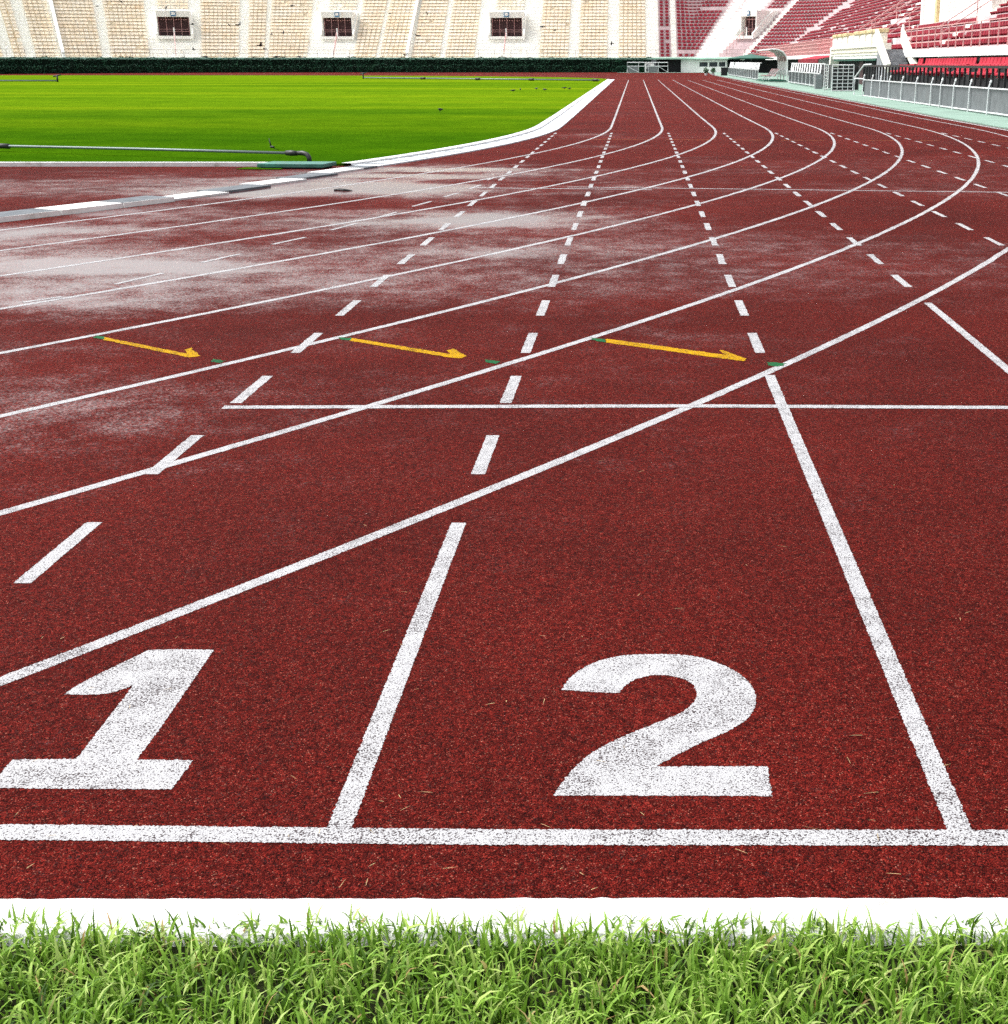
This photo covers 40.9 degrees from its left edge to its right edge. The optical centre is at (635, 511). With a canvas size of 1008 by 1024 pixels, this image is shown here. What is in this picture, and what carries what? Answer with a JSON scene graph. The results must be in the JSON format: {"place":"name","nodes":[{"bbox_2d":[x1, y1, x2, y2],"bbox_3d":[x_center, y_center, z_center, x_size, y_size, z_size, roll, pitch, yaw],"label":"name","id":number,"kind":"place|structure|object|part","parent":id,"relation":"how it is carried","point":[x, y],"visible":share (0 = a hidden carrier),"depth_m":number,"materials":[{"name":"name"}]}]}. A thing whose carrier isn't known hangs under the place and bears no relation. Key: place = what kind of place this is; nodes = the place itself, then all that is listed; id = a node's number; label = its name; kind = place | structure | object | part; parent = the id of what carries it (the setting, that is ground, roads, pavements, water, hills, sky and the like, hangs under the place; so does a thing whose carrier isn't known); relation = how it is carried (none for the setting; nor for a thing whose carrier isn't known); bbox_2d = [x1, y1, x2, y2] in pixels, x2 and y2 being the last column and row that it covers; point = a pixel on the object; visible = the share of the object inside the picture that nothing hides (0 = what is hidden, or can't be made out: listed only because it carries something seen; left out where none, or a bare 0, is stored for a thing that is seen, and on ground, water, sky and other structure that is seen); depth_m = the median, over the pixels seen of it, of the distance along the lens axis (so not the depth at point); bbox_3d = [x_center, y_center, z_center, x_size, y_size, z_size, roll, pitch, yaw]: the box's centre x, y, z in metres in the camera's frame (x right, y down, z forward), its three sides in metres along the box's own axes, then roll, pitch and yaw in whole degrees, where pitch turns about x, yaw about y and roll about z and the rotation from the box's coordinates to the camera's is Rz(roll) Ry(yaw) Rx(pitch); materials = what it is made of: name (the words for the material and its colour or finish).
{"place":"outdoors","nodes":[
{"label":"outdoors","id":0,"kind":"place"},
{"bbox_2d":[0,75,606,165],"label":"turf pitch","id":1,"kind":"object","parent":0,"point":[339,120],"visible":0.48,"depth_m":39.13,"materials":[{"name":"green plant"}]},
{"bbox_2d":[0,74,60,81],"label":"irrigation pipe","id":2,"kind":"object","parent":1,"relation":"on","point":[56,76],"visible":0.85,"depth_m":98.05,"materials":[{"name":"black metal"}]},
{"bbox_2d":[0,143,311,160],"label":"irrigation pipe","id":3,"kind":"object","parent":1,"relation":"on","point":[286,152],"visible":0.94,"depth_m":21.20,"materials":[{"name":"black metal"}]},
{"bbox_2d":[360,72,599,80],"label":"irrigation pipe","id":4,"kind":"object","parent":1,"relation":"on","point":[529,79],"visible":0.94,"depth_m":106.94,"materials":[{"name":"black metal"}]},
{"bbox_2d":[0,72,1007,898],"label":"running track","id":5,"kind":"structure","parent":0,"point":[278,460],"depth_m":4.51,"materials":[{"name":"rubber"}]},
{"bbox_2d":[0,162,263,166],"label":"kerb","id":6,"kind":"structure","parent":5,"relation":"on","point":[128,164],"depth_m":19.83,"materials":[{"name":"white concrete"}]},
{"bbox_2d":[0,165,376,222],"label":"kerb","id":7,"kind":"structure","parent":5,"relation":"on","point":[33,213],"depth_m":14.60,"materials":[{"name":"white concrete"}]},
{"bbox_2d":[237,167,283,169],"bbox_3d":[-5.413,-4.975,19.401,0.652,0.009,0.304,1,19,4],"label":"turf mat","id":8,"kind":"object","parent":5,"relation":"on","point":[261,168],"visible":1,"depth_m":19.32,"materials":[{"name":"green plant"}]},
{"bbox_2d":[257,161,336,168],"bbox_3d":[-4.950,-5.073,19.598,1.024,0.074,0.524,1,19,4],"label":"board","id":9,"kind":"object","parent":5,"relation":"on","point":[301,164],"visible":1,"depth_m":19.39,"materials":[{"name":"green metal"}]},
{"bbox_2d":[334,188,351,190],"bbox_3d":[-3.507,-3.865,16.074,0.234,0.030,0.108,0,18,0],"label":"drain cover","id":10,"kind":"object","parent":5,"relation":"in","point":[340,189],"visible":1,"depth_m":16.05,"materials":[{"name":"black metal"}]},
{"bbox_2d":[344,79,614,166],"bbox_3d":[-2.194,-20.755,66.252,2.342,0.231,98.251,0,19,1],"label":"kerb","id":11,"kind":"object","parent":5,"relation":"on","point":[560,119],"visible":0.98,"depth_m":26.02,"materials":[{"name":"white concrete"}]},
{"bbox_2d":[27,470,1005,889],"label":"dry grass litter","id":12,"kind":"object","parent":5,"relation":"on","point":[543,824],"visible":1,"depth_m":2.67,"materials":[{"name":"plant"}]},
{"bbox_2d":[0,899,1007,1023],"bbox_3d":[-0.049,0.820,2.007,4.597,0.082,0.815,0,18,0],"label":"grass","id":13,"kind":"structure","parent":0,"point":[131,971],"depth_m":2.22,"materials":[{"name":"green plant"}]},
{"bbox_2d":[0,897,1007,946],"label":"kerb","id":14,"kind":"structure","parent":13,"relation":"on","point":[885,911],"depth_m":2.39,"materials":[{"name":"white concrete"}]},
{"bbox_2d":[617,72,1007,128],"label":"pavement","id":15,"kind":"structure","parent":0,"point":[991,120],"depth_m":49.31,"materials":[{"name":"green concrete"}]},
{"bbox_2d":[627,62,667,71],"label":"gate","id":16,"kind":"structure","parent":15,"relation":"on","point":[636,69],"depth_m":160.22,"materials":[{"name":"white metal"}]},
{"bbox_2d":[645,64,653,71],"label":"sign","id":17,"kind":"object","parent":15,"relation":"on","point":[647,66],"visible":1,"depth_m":160.56,"materials":[{"name":"white metal"}]},
{"bbox_2d":[668,59,727,71],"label":"corner room","id":18,"kind":"object","parent":15,"relation":"on","point":[689,65],"visible":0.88,"depth_m":161.82,"materials":[{"name":"white concrete"}]},
{"bbox_2d":[668,60,680,71],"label":"doorway","id":19,"kind":"structure","parent":18,"relation":"in","point":[674,65],"depth_m":162.91,"materials":[{"name":"black"}]},
{"bbox_2d":[700,62,707,66],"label":"window","id":20,"kind":"structure","parent":18,"relation":"in","point":[702,64],"depth_m":161.23,"materials":[{"name":"grey glass"}]},
{"bbox_2d":[709,62,716,66],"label":"window","id":21,"kind":"structure","parent":18,"relation":"in","point":[712,64],"depth_m":160.35,"materials":[{"name":"grey glass"}]},
{"bbox_2d":[719,62,724,66],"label":"window","id":22,"kind":"structure","parent":18,"relation":"in","point":[721,64],"depth_m":159.47,"materials":[{"name":"grey glass"}]},
{"bbox_2d":[721,67,727,75],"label":"black cabinet","id":23,"kind":"object","parent":15,"relation":"on","point":[724,71],"visible":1,"depth_m":140.76,"materials":[{"name":"metal"}]},
{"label":"door","id":24,"kind":"part","parent":23,"relation":"part of","materials":[{"name":"black"}]},
{"bbox_2d":[728,62,759,79],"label":"picket fence","id":25,"kind":"object","parent":15,"relation":"on","point":[743,70],"visible":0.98,"depth_m":119.33,"materials":[{"name":"white metal"}]},
{"bbox_2d":[728,54,773,60],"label":"parasol","id":26,"kind":"object","parent":15,"relation":"on","point":[751,56],"visible":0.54,"depth_m":133.17,"materials":[{"name":"green fabric"}]},
{"bbox_2d":[756,48,787,80],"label":"team shelter","id":27,"kind":"object","parent":15,"relation":"on","point":[782,60],"visible":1,"depth_m":99.02,"materials":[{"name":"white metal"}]},
{"bbox_2d":[788,63,825,86],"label":"picket fence","id":28,"kind":"object","parent":15,"relation":"on","point":[806,78],"visible":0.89,"depth_m":83.74,"materials":[{"name":"white metal"}]},
{"bbox_2d":[823,64,828,89],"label":"tube gate","id":29,"kind":"structure","parent":15,"relation":"on","point":[826,71],"depth_m":72.10,"materials":[{"name":"white metal"}]},
{"bbox_2d":[831,64,854,90],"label":"tube gate","id":30,"kind":"structure","parent":15,"relation":"on","point":[848,72],"depth_m":68.64,"materials":[{"name":"white metal"}]},
{"bbox_2d":[862,74,1007,115],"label":"corrugated fence","id":31,"kind":"object","parent":15,"relation":"on","point":[988,99],"visible":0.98,"depth_m":44.67,"materials":[{"name":"grey metal"}]},
{"bbox_2d":[890,57,1007,89],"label":"seating tier","id":32,"kind":"object","parent":15,"relation":"on","point":[993,61],"visible":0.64,"depth_m":53.03,"materials":[{"name":"red plastic"}]},
{"bbox_3d":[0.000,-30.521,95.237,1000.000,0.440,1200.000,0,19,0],"label":"ground","id":33,"kind":"structure","parent":0,"visible":0},
{"bbox_2d":[0,56,650,73],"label":"hedge","id":34,"kind":"object","parent":33,"relation":"on","point":[156,65],"visible":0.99,"depth_m":160.59,"materials":[{"name":"green plant"}]},
{"bbox_2d":[0,0,655,73],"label":"grandstand","id":35,"kind":"object","parent":33,"relation":"on","point":[321,29],"visible":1,"depth_m":164.75,"materials":[{"name":"concrete"}]},
{"bbox_2d":[793,64,831,87],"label":"screen","id":36,"kind":"object","parent":33,"relation":"on","point":[829,78],"visible":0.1,"depth_m":79.40,"materials":[{"name":"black metal"}]},
{"bbox_2d":[798,55,829,64],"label":"red awning","id":37,"kind":"object","parent":33,"relation":"on","point":[813,59],"visible":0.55,"depth_m":104.91,"materials":[{"name":"fabric"}]},
{"bbox_2d":[814,75,822,88],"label":"grey cabinet","id":38,"kind":"object","parent":33,"relation":"on","point":[818,80],"visible":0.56,"depth_m":74.19,"materials":[{"name":"metal"}]},
{"bbox_2d":[655,0,1007,73],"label":"grandstand","id":39,"kind":"object","parent":33,"relation":"on","point":[794,30],"visible":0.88,"depth_m":156.62,"materials":[{"name":"plastic"}]},
{"bbox_2d":[920,0,1006,24],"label":"spectator box","id":40,"kind":"object","parent":39,"relation":"on","point":[933,11],"visible":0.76,"depth_m":79.67,"materials":[{"name":"paint"}]},
{"bbox_2d":[831,66,859,89],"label":"screen","id":41,"kind":"object","parent":33,"relation":"on","point":[844,76],"visible":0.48,"depth_m":70.31,"materials":[{"name":"black metal"}]},
{"bbox_2d":[829,28,890,84],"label":"entrance porch","id":42,"kind":"object","parent":33,"relation":"on","point":[857,48],"visible":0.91,"depth_m":87.52,"materials":[{"name":"stone"}]},
{"bbox_2d":[859,61,864,84],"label":"door","id":43,"kind":"structure","parent":42,"relation":"in","point":[861,63],"depth_m":88.40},
{"bbox_2d":[854,64,871,95],"bbox_3d":[10.296,-19.627,60.939,0.402,1.457,2.429,-1,19,-2],"label":"gate frame","id":44,"kind":"object","parent":33,"relation":"on","point":[859,78],"visible":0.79,"depth_m":61.68,"materials":[{"name":"white metal"}]},
{"bbox_2d":[874,24,917,80],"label":"staircase","id":45,"kind":"structure","parent":33,"relation":"on","point":[890,56],"depth_m":74.53,"materials":[{"name":"white concrete"}]},
{"bbox_2d":[863,65,1007,91],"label":"black railing","id":46,"kind":"object","parent":33,"relation":"on","point":[932,67],"visible":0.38,"depth_m":51.52,"materials":[{"name":"metal"}]}
]}

